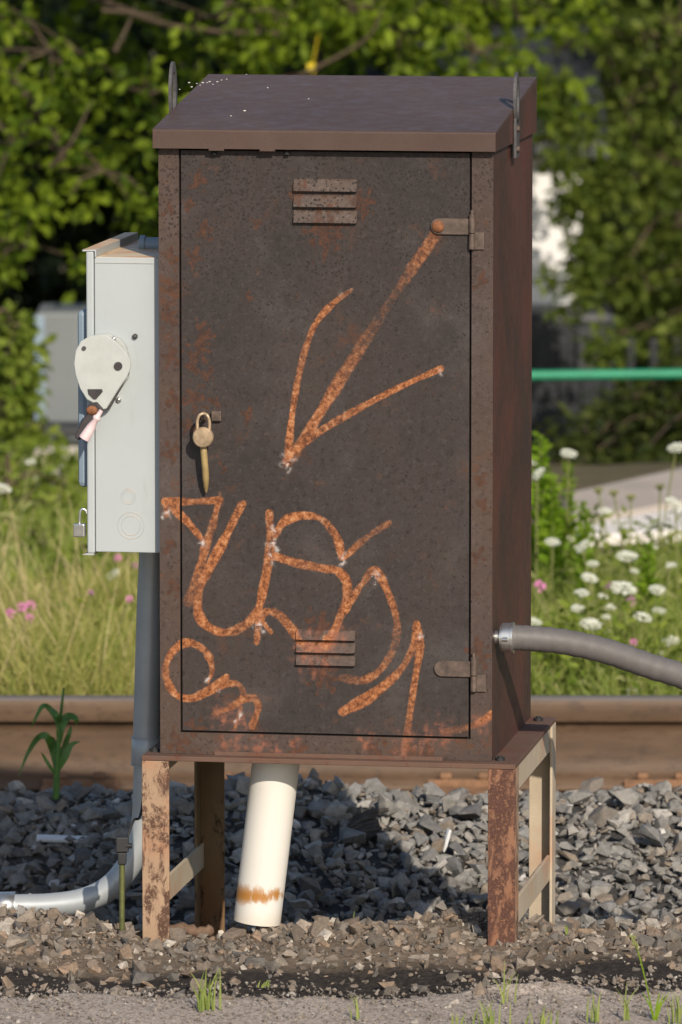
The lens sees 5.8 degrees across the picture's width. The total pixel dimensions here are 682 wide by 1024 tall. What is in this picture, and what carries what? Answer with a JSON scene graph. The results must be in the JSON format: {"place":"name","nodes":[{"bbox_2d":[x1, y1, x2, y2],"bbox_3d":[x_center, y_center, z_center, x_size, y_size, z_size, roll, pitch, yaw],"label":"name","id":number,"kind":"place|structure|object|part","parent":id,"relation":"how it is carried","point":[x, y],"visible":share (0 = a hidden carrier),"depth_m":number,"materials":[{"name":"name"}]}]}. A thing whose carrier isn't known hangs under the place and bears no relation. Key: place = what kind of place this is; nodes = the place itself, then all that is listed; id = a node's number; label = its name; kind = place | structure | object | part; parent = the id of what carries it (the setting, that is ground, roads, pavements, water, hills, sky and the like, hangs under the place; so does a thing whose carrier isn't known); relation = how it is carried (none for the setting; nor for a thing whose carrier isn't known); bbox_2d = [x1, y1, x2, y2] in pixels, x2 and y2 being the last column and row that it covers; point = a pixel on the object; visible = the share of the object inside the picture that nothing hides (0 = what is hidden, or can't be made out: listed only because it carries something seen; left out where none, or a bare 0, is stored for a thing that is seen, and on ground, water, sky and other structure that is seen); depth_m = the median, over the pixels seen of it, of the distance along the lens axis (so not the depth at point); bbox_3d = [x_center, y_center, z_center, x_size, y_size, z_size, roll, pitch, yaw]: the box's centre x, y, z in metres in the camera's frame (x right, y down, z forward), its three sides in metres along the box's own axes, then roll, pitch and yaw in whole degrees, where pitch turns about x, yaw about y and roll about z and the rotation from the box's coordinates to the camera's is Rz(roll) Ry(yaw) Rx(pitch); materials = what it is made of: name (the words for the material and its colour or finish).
{"place":"outdoors","nodes":[
{"label":"outdoors","id":0,"kind":"place"},
{"bbox_2d":[0,418,138,605],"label":"meadow grass","id":1,"kind":"structure","parent":0,"point":[68,538],"depth_m":19.14,"materials":[{"name":"plant"}]},
{"bbox_2d":[0,6,681,999],"bbox_3d":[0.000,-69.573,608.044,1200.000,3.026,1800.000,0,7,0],"label":"ground","id":2,"kind":"structure","parent":0,"point":[586,476],"depth_m":12.03,"materials":[{"name":"gravel"}]},
{"bbox_2d":[0,483,16,551],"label":"umbel flower","id":3,"kind":"object","parent":2,"relation":"on","point":[2,491],"visible":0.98,"depth_m":17.73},
{"bbox_2d":[4,608,15,637],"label":"meadow flower","id":4,"kind":"object","parent":2,"relation":"on","point":[8,611],"visible":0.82,"depth_m":16.45,"materials":[{"name":"pink plant"}]},
{"bbox_2d":[0,459,35,547],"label":"umbel flower","id":5,"kind":"object","parent":2,"relation":"on","point":[27,504],"visible":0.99,"depth_m":19.13,"materials":[{"name":"plant"}]},
{"bbox_2d":[17,602,32,648],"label":"meadow flower","id":6,"kind":"object","parent":2,"relation":"on","point":[23,610],"visible":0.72,"depth_m":16.45,"materials":[{"name":"pink plant"}]},
{"bbox_2d":[6,486,46,602],"bbox_3d":[-0.790,0.152,17.142,0.134,0.438,0.005,0,7,0],"label":"dry stalk","id":7,"kind":"object","parent":2,"relation":"on","point":[19,553],"visible":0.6,"depth_m":17.14,"materials":[{"name":"plant"}]},
{"bbox_2d":[20,600,35,640],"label":"meadow flower","id":8,"kind":"object","parent":2,"relation":"on","point":[28,603],"visible":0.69,"depth_m":16.50,"materials":[{"name":"pink plant"}]},
{"bbox_2d":[10,613,47,654],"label":"meadow flower","id":9,"kind":"object","parent":2,"relation":"on","point":[28,614],"visible":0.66,"depth_m":16.45,"materials":[{"name":"pink plant"}]},
{"bbox_2d":[0,300,70,454],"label":"shrub","id":10,"kind":"object","parent":2,"relation":"on","point":[19,404],"visible":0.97,"depth_m":21.30,"materials":[{"name":"green plant"}]},
{"bbox_2d":[22,546,53,636],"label":"dry stalk","id":11,"kind":"object","parent":2,"relation":"on","point":[26,590],"visible":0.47,"depth_m":16.74,"materials":[{"name":"plant"}]},
{"bbox_2d":[0,421,77,465],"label":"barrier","id":12,"kind":"object","parent":2,"relation":"on","point":[69,430],"visible":0.03,"depth_m":21.55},
{"bbox_2d":[0,454,86,530],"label":"shrub","id":13,"kind":"object","parent":2,"relation":"on","point":[40,489],"visible":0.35,"depth_m":20.04,"materials":[{"name":"green plant"}]},
{"bbox_2d":[34,463,64,485],"bbox_3d":[-0.902,-0.094,20.272,0.056,0.090,0.249,2,7,18],"label":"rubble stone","id":14,"kind":"object","parent":2,"relation":"on","point":[57,471],"visible":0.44,"depth_m":20.33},
{"bbox_2d":[19,688,80,798],"bbox_3d":[-0.605,0.480,13.877,0.130,0.234,0.038,0,7,0],"label":"corn seedling","id":15,"kind":"object","parent":2,"relation":"on","point":[59,754],"visible":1,"depth_m":13.88,"materials":[{"name":"plant"}]},
{"bbox_2d":[49,516,65,604],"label":"dry stalk","id":16,"kind":"object","parent":2,"relation":"on","point":[57,559],"visible":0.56,"depth_m":17.14,"materials":[{"name":"plant"}]},
{"bbox_2d":[40,563,74,652],"bbox_3d":[-0.691,0.278,16.653,0.116,0.304,0.005,0,7,0],"label":"dry stalk","id":17,"kind":"object","parent":2,"relation":"on","point":[47,600],"visible":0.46,"depth_m":16.64,"materials":[{"name":"plant"}]},
{"bbox_2d":[34,303,85,439],"bbox_3d":[-0.879,-0.350,22.489,0.287,0.678,0.362,0,7,0],"label":"utility box","id":18,"kind":"object","parent":2,"relation":"on","point":[61,321],"visible":0.34,"depth_m":22.30,"materials":[{"name":"paint"}]},
{"bbox_2d":[0,575,135,667],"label":"leafy weeds","id":19,"kind":"object","parent":2,"relation":"on","point":[80,600],"visible":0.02,"depth_m":16.71,"materials":[{"name":"green plant"}]},
{"bbox_2d":[0,463,138,694],"bbox_3d":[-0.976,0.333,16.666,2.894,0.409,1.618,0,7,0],"label":"meadow grass","id":20,"kind":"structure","parent":2,"relation":"on","point":[48,678],"depth_m":16.30,"materials":[{"name":"plant"}]},
{"bbox_2d":[0,430,138,600],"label":"leafy weeds","id":21,"kind":"object","parent":2,"relation":"on","point":[26,444],"visible":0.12,"depth_m":19.37,"materials":[{"name":"green plant"}]},
{"bbox_2d":[69,590,93,653],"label":"meadow flower","id":22,"kind":"object","parent":2,"relation":"on","point":[90,592],"visible":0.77,"depth_m":16.65,"materials":[{"name":"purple plant"}]},
{"bbox_2d":[105,569,118,603],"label":"umbel flower","id":23,"kind":"object","parent":2,"relation":"on","point":[111,576],"visible":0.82,"depth_m":17.04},
{"bbox_2d":[93,595,132,643],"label":"meadow flower","id":24,"kind":"object","parent":2,"relation":"on","point":[128,599],"visible":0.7,"depth_m":16.55,"materials":[{"name":"pink plant"}]},
{"bbox_2d":[108,554,120,605],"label":"meadow flower","id":25,"kind":"object","parent":2,"relation":"on","point":[118,559],"visible":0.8,"depth_m":17.14,"materials":[{"name":"pink plant"}]},
{"bbox_2d":[116,802,141,929],"bbox_3d":[-0.360,0.658,12.361,0.033,0.369,0.341,2,7,13],"label":"ground rod","id":26,"kind":"object","parent":2,"relation":"on","point":[123,845],"visible":0.6,"depth_m":12.20,"materials":[{"name":"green metal"}]},
{"bbox_2d":[0,0,324,355],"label":"broadleaf tree","id":27,"kind":"object","parent":2,"relation":"on","point":[21,91],"visible":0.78,"depth_m":22.07,"materials":[{"name":"green plant"}]},
{"bbox_2d":[170,922,213,936],"bbox_3d":[-0.279,0.771,12.316,0.092,0.033,0.021,-2,7,-19],"label":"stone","id":28,"kind":"object","parent":2,"relation":"on","point":[193,930],"visible":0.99,"depth_m":12.31,"materials":[{"name":"stone"}]},
{"bbox_2d":[0,0,424,439],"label":"wood","id":29,"kind":"object","parent":2,"relation":"on","point":[48,278],"visible":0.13,"depth_m":25.97,"materials":[{"name":"green plant"}]},
{"bbox_2d":[258,980,269,987],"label":"grass tuft","id":30,"kind":"object","parent":2,"relation":"on","point":[265,984],"visible":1,"depth_m":11.74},
{"bbox_2d":[0,767,681,934],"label":"ballast stones","id":31,"kind":"object","parent":2,"relation":"on","point":[21,807],"visible":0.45,"depth_m":13.58,"materials":[{"name":"gravel"}]},
{"bbox_2d":[36,834,86,842],"bbox_3d":[-0.571,0.669,13.694,0.107,0.009,0.020,2,27,0],"label":"plastic strip","id":32,"kind":"object","parent":31,"relation":"on","point":[52,838],"visible":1,"depth_m":13.69,"materials":[{"name":"plastic"}]},
{"bbox_2d":[0,695,681,795],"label":"railway rail","id":33,"kind":"object","parent":31,"relation":"on","point":[627,741],"visible":0.49,"depth_m":15.76,"materials":[{"name":"metal"}]},
{"bbox_2d":[340,808,388,846],"bbox_3d":[0.047,0.642,13.586,0.129,0.069,0.049,-3,8,-24],"label":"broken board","id":34,"kind":"object","parent":31,"relation":"on","point":[367,822],"visible":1,"depth_m":13.59,"materials":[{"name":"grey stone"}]},
{"bbox_2d":[428,858,446,877],"bbox_3d":[0.189,0.713,13.375,0.053,0.010,0.012,-39,26,4],"label":"wood chip","id":35,"kind":"object","parent":31,"relation":"on","point":[441,863],"visible":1,"depth_m":13.37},
{"bbox_2d":[442,829,450,851],"bbox_3d":[0.212,0.663,13.487,0.007,0.047,0.014,13,7,-22],"label":"paper scrap","id":36,"kind":"object","parent":31,"relation":"on","point":[447,835],"visible":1,"depth_m":13.48,"materials":[{"name":"white paper"}]},
{"bbox_2d":[0,0,681,384],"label":"wood","id":37,"kind":"object","parent":2,"relation":"on","point":[152,2],"depth_m":35.99,"materials":[{"name":"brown plant"}]},
{"bbox_2d":[0,973,681,1023],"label":"asphalt grit","id":38,"kind":"object","parent":2,"relation":"on","point":[75,987],"visible":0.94,"depth_m":11.63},
{"bbox_2d":[153,0,616,175],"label":"broadleaf tree","id":39,"kind":"object","parent":2,"relation":"on","point":[345,20],"visible":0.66,"depth_m":23.03,"materials":[{"name":"green plant"}]},
{"bbox_2d":[307,30,320,72],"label":"yellow leaf","id":40,"kind":"object","parent":39,"relation":"attached to","point":[312,64],"visible":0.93,"depth_m":22.78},
{"bbox_2d":[355,27,607,303],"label":"white building","id":41,"kind":"structure","parent":2,"relation":"on","point":[545,240],"depth_m":25.39,"materials":[{"name":"paint"}]},
{"bbox_2d":[531,467,544,620],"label":"umbel flower","id":42,"kind":"object","parent":2,"relation":"on","point":[537,478],"visible":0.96,"depth_m":17.32,"materials":[{"name":"plant"}]},
{"bbox_2d":[534,580,549,621],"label":"meadow flower","id":43,"kind":"object","parent":2,"relation":"on","point":[538,584],"visible":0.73,"depth_m":16.74,"materials":[{"name":"pink plant"}]},
{"bbox_2d":[531,431,562,590],"bbox_3d":[0.522,0.043,17.732,0.146,0.522,0.152,0,7,0],"label":"leafy plant","id":44,"kind":"object","parent":2,"relation":"on","point":[544,447],"visible":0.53,"depth_m":17.71,"materials":[{"name":"plant"}]},
{"bbox_2d":[533,538,561,611],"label":"umbel flower","id":45,"kind":"object","parent":2,"relation":"on","point":[548,540],"visible":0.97,"depth_m":17.34,"materials":[{"name":"plant"}]},
{"bbox_2d":[531,618,565,685],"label":"umbel flower","id":46,"kind":"object","parent":2,"relation":"on","point":[536,623],"visible":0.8,"depth_m":16.36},
{"bbox_2d":[417,0,681,460],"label":"wood","id":47,"kind":"object","parent":2,"relation":"on","point":[619,225],"visible":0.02,"depth_m":31.13,"materials":[{"name":"green plant"}]},
{"bbox_2d":[533,470,570,607],"bbox_3d":[0.551,0.109,17.536,0.118,0.437,0.132,-4,8,-32],"label":"leafy plant","id":48,"kind":"object","parent":2,"relation":"on","point":[549,511],"visible":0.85,"depth_m":17.53,"materials":[{"name":"plant"}]},
{"bbox_2d":[560,449,576,579],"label":"umbel flower","id":49,"kind":"object","parent":2,"relation":"on","point":[568,456],"visible":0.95,"depth_m":17.72,"materials":[{"name":"plant"}]},
{"bbox_2d":[557,461,579,591],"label":"leafy plant","id":50,"kind":"object","parent":2,"relation":"on","point":[571,509],"visible":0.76,"depth_m":17.82,"materials":[{"name":"plant"}]},
{"bbox_2d":[570,604,589,660],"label":"umbel flower","id":51,"kind":"object","parent":2,"relation":"on","point":[576,606],"visible":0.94,"depth_m":16.45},
{"bbox_2d":[573,589,588,630],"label":"umbel flower","id":52,"kind":"object","parent":2,"relation":"on","point":[583,591],"visible":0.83,"depth_m":16.54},
{"bbox_2d":[571,499,599,608],"bbox_3d":[0.630,0.155,17.347,0.090,0.384,0.092,5,8,35],"label":"leafy plant","id":53,"kind":"object","parent":2,"relation":"on","point":[585,532],"visible":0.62,"depth_m":17.33,"materials":[{"name":"plant"}]},
{"bbox_2d":[566,507,611,583],"bbox_3d":[0.641,0.166,17.361,0.103,0.360,0.105,-4,8,-29],"label":"umbel flower","id":54,"kind":"object","parent":2,"relation":"on","point":[605,513],"visible":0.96,"depth_m":17.34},
{"bbox_2d":[575,618,603,693],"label":"umbel flower","id":55,"kind":"object","parent":2,"relation":"on","point":[594,621],"visible":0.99,"depth_m":16.16,"materials":[{"name":"plant"}]},
{"bbox_2d":[576,539,606,621],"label":"umbel flower","id":56,"kind":"object","parent":2,"relation":"on","point":[578,547],"visible":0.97,"depth_m":17.03,"materials":[{"name":"plant"}]},
{"bbox_2d":[579,560,612,624],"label":"umbel flower","id":57,"kind":"object","parent":2,"relation":"on","point":[593,563],"visible":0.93,"depth_m":17.04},
{"bbox_2d":[581,572,611,629],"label":"umbel flower","id":58,"kind":"object","parent":2,"relation":"on","point":[589,575],"visible":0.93,"depth_m":16.64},
{"bbox_2d":[583,581,610,633],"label":"meadow flower","id":59,"kind":"object","parent":2,"relation":"on","point":[607,586],"visible":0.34,"depth_m":16.74,"materials":[{"name":"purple plant"}]},
{"bbox_2d":[516,0,681,383],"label":"leafy tree","id":60,"kind":"object","parent":2,"relation":"on","point":[626,119],"visible":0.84,"depth_m":25.86,"materials":[{"name":"green plant"}]},
{"bbox_2d":[591,487,611,584],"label":"seed head plant","id":61,"kind":"object","parent":2,"relation":"on","point":[598,490],"visible":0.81,"depth_m":17.62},
{"bbox_2d":[598,614,611,671],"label":"umbel flower","id":62,"kind":"object","parent":2,"relation":"on","point":[605,617],"visible":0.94,"depth_m":16.34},
{"bbox_2d":[532,289,679,464],"bbox_3d":[0.892,0.507,25.779,0.760,2.669,1.235,0,7,0],"label":"storage container","id":63,"kind":"object","parent":2,"relation":"on","point":[554,347],"visible":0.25,"depth_m":25.06,"materials":[{"name":"metal"}]},
{"bbox_2d":[577,329,612,369],"bbox_3d":[0.953,-0.602,25.030,0.135,0.166,0.015,0,7,0],"label":"door panel","id":64,"kind":"structure","parent":63,"relation":"in","point":[580,345],"depth_m":25.02,"materials":[{"name":"grey"}]},
{"bbox_2d":[531,510,681,694],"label":"meadow grass","id":65,"kind":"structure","parent":2,"relation":"on","point":[670,628],"depth_m":16.38,"materials":[{"name":"plant"}]},
{"bbox_2d":[531,503,681,694],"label":"leafy weeds","id":66,"kind":"object","parent":2,"relation":"on","point":[566,604],"visible":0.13,"depth_m":16.50,"materials":[{"name":"green plant"}]},
{"bbox_2d":[532,369,681,379],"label":"pipe railing","id":67,"kind":"object","parent":2,"relation":"on","point":[605,374],"visible":0.13,"depth_m":22.59,"materials":[{"name":"metal"}]},
{"bbox_2d":[532,324,681,464],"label":"shrub","id":68,"kind":"object","parent":2,"relation":"on","point":[646,421],"visible":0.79,"depth_m":23.11,"materials":[{"name":"green plant"}]},
{"bbox_2d":[603,604,615,624],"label":"umbel flower","id":69,"kind":"object","parent":2,"relation":"on","point":[613,607],"visible":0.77,"depth_m":16.55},
{"bbox_2d":[591,550,637,612],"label":"umbel flower","id":70,"kind":"object","parent":2,"relation":"on","point":[632,554],"visible":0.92,"depth_m":17.04,"materials":[{"name":"plant"}]},
{"bbox_2d":[604,489,626,586],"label":"seed head plant","id":71,"kind":"object","parent":2,"relation":"on","point":[613,494],"visible":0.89,"depth_m":17.62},
{"bbox_2d":[605,581,635,630],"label":"umbel flower","id":72,"kind":"object","parent":2,"relation":"on","point":[618,584],"visible":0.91,"depth_m":16.54,"materials":[{"name":"plant"}]},
{"bbox_2d":[621,568,641,620],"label":"umbel flower","id":73,"kind":"object","parent":2,"relation":"on","point":[634,572],"visible":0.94,"depth_m":16.94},
{"bbox_2d":[626,494,638,579],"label":"seed head plant","id":74,"kind":"object","parent":2,"relation":"on","point":[631,498],"visible":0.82,"depth_m":17.62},
{"bbox_2d":[627,596,638,635],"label":"meadow flower","id":75,"kind":"object","parent":2,"relation":"on","point":[631,598],"visible":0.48,"depth_m":16.64,"materials":[{"name":"pink plant"}]},
{"bbox_2d":[620,612,651,689],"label":"umbel flower","id":76,"kind":"object","parent":2,"relation":"on","point":[642,614],"visible":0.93,"depth_m":16.25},
{"bbox_2d":[609,639,665,694],"bbox_3d":[0.718,0.416,16.187,0.148,0.227,0.058,0,7,0],"label":"meadow flower","id":77,"kind":"object","parent":2,"relation":"on","point":[622,678],"visible":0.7,"depth_m":16.18,"materials":[{"name":"pink plant"}]},
{"bbox_2d":[634,541,661,621],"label":"leafy plant","id":78,"kind":"object","parent":2,"relation":"on","point":[647,580],"visible":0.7,"depth_m":16.93,"materials":[{"name":"plant"}]},
{"bbox_2d":[636,585,664,623],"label":"umbel flower","id":79,"kind":"object","parent":2,"relation":"on","point":[657,589],"visible":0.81,"depth_m":16.84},
{"bbox_2d":[634,635,679,688],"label":"umbel flower","id":80,"kind":"object","parent":2,"relation":"on","point":[674,641],"visible":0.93,"depth_m":16.25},
{"bbox_2d":[633,483,681,577],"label":"seed head plant","id":81,"kind":"object","parent":2,"relation":"on","point":[659,487],"visible":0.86,"depth_m":17.63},
{"bbox_2d":[652,607,665,622],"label":"umbel flower","id":82,"kind":"object","parent":2,"relation":"on","point":[661,609],"visible":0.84,"depth_m":16.45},
{"bbox_2d":[642,562,676,635],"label":"umbel flower","id":83,"kind":"object","parent":2,"relation":"on","point":[670,565],"visible":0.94,"depth_m":16.57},
{"bbox_2d":[658,442,681,575],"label":"umbel flower","id":84,"kind":"object","parent":2,"relation":"on","point":[669,447],"visible":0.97,"depth_m":17.53,"materials":[{"name":"plant"}]},
{"bbox_2d":[659,496,681,614],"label":"umbel flower","id":85,"kind":"object","parent":2,"relation":"on","point":[676,510],"visible":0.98,"depth_m":17.03,"materials":[{"name":"plant"}]},
{"bbox_2d":[0,905,681,998],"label":"loose gravel","id":86,"kind":"structure","parent":0,"point":[536,927],"depth_m":12.10,"materials":[{"name":"gravel"}]},
{"bbox_2d":[142,61,555,945],"bbox_3d":[0.019,0.067,12.349,0.690,1.798,0.590,1,7,9],"label":"equipment cabinet","id":87,"kind":"object","parent":86,"relation":"on","point":[346,367],"visible":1,"depth_m":12.09,"materials":[{"name":"metal"}]},
{"bbox_2d":[74,232,159,554],"bbox_3d":[-0.379,-0.224,12.322,0.159,0.570,0.465,1,7,9],"label":"safety switch","id":88,"kind":"object","parent":87,"relation":"attached to","point":[116,363],"visible":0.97,"depth_m":12.15,"materials":[{"name":"grey paint"}]},
{"bbox_2d":[0,553,159,915],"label":"electrical conduit","id":89,"kind":"object","parent":88,"relation":"attached to","point":[104,889],"visible":0.73,"depth_m":12.41,"materials":[{"name":"metal"}]},
{"bbox_2d":[73,508,86,536],"bbox_3d":[-0.475,0.019,12.188,0.025,0.052,0.018,1,7,9],"label":"padlock","id":90,"kind":"object","parent":88,"relation":"attached to","point":[79,528],"visible":1,"depth_m":12.18,"materials":[{"name":"metal"}]},
{"bbox_2d":[193,412,213,447],"bbox_3d":[-0.249,-0.148,12.065,0.037,0.064,0.017,1,7,9],"label":"padlock","id":91,"kind":"object","parent":87,"relation":"hanging from","point":[203,437],"visible":1,"depth_m":12.06,"materials":[{"name":"gold metal"}]},
{"bbox_2d":[233,763,299,930],"bbox_3d":[-0.135,0.600,12.260,0.125,0.344,0.087,0,7,0],"label":"drain pipe","id":92,"kind":"object","parent":87,"relation":"attached to","point":[266,844],"visible":0.94,"depth_m":12.23,"materials":[{"name":"beige plastic"}]},
{"bbox_3d":[-0.031,-0.124,12.059,0.526,1.064,0.050,1,7,9],"label":"door","id":93,"kind":"part","parent":87,"relation":"part of","materials":[{"name":"metal"}]},
{"bbox_2d":[495,622,681,689],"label":"flexible conduit","id":94,"kind":"object","parent":87,"relation":"attached to","point":[511,637],"visible":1,"depth_m":12.12,"materials":[{"name":"grey rubber"}]},
{"bbox_2d":[0,981,681,1023],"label":"asphalt path","id":95,"kind":"structure","parent":0,"point":[567,992],"depth_m":11.57,"materials":[{"name":"asphalt"}]},
{"bbox_2d":[190,968,220,1011],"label":"grass tuft","id":96,"kind":"object","parent":95,"relation":"on","point":[204,1001],"visible":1,"depth_m":11.56,"materials":[{"name":"plant"}]},
{"bbox_2d":[348,996,359,1019],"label":"grass tuft","id":97,"kind":"object","parent":95,"relation":"on","point":[357,1012],"visible":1,"depth_m":11.47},
{"bbox_2d":[451,1013,465,1023],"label":"grass tuft","id":98,"kind":"object","parent":95,"relation":"on","point":[457,1019],"visible":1,"depth_m":11.38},
{"bbox_2d":[473,1001,510,1023],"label":"grass tuft","id":99,"kind":"object","parent":95,"relation":"on","point":[490,1019],"visible":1,"depth_m":11.40,"materials":[{"name":"plant"}]},
{"bbox_2d":[493,960,517,1003],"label":"grass tuft","id":100,"kind":"object","parent":95,"relation":"on","point":[503,994],"visible":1,"depth_m":11.59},
{"bbox_2d":[525,1004,558,1023],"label":"grass tuft","id":101,"kind":"object","parent":95,"relation":"on","point":[543,1020],"visible":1,"depth_m":11.39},
{"bbox_2d":[586,991,600,1021],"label":"grass tuft","id":102,"kind":"object","parent":95,"relation":"on","point":[596,1016],"visible":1,"depth_m":11.43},
{"bbox_2d":[618,985,638,1020],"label":"grass tuft","id":103,"kind":"object","parent":95,"relation":"on","point":[626,1010],"visible":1,"depth_m":11.44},
{"bbox_2d":[629,934,668,1019],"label":"seeding grass","id":104,"kind":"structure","parent":95,"relation":"on","point":[660,1004],"depth_m":11.46,"materials":[{"name":"plant"}]},
{"bbox_2d":[666,991,681,1023],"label":"grass tuft","id":105,"kind":"object","parent":95,"relation":"on","point":[678,1011],"visible":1,"depth_m":11.42,"materials":[{"name":"plant"}]},
{"bbox_2d":[563,468,681,522],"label":"road shoulder","id":106,"kind":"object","parent":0,"point":[644,490],"depth_m":20.24},
{"bbox_2d":[568,508,681,546],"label":"footpath","id":107,"kind":"structure","parent":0,"point":[611,529],"depth_m":19.60,"materials":[{"name":"concrete"}]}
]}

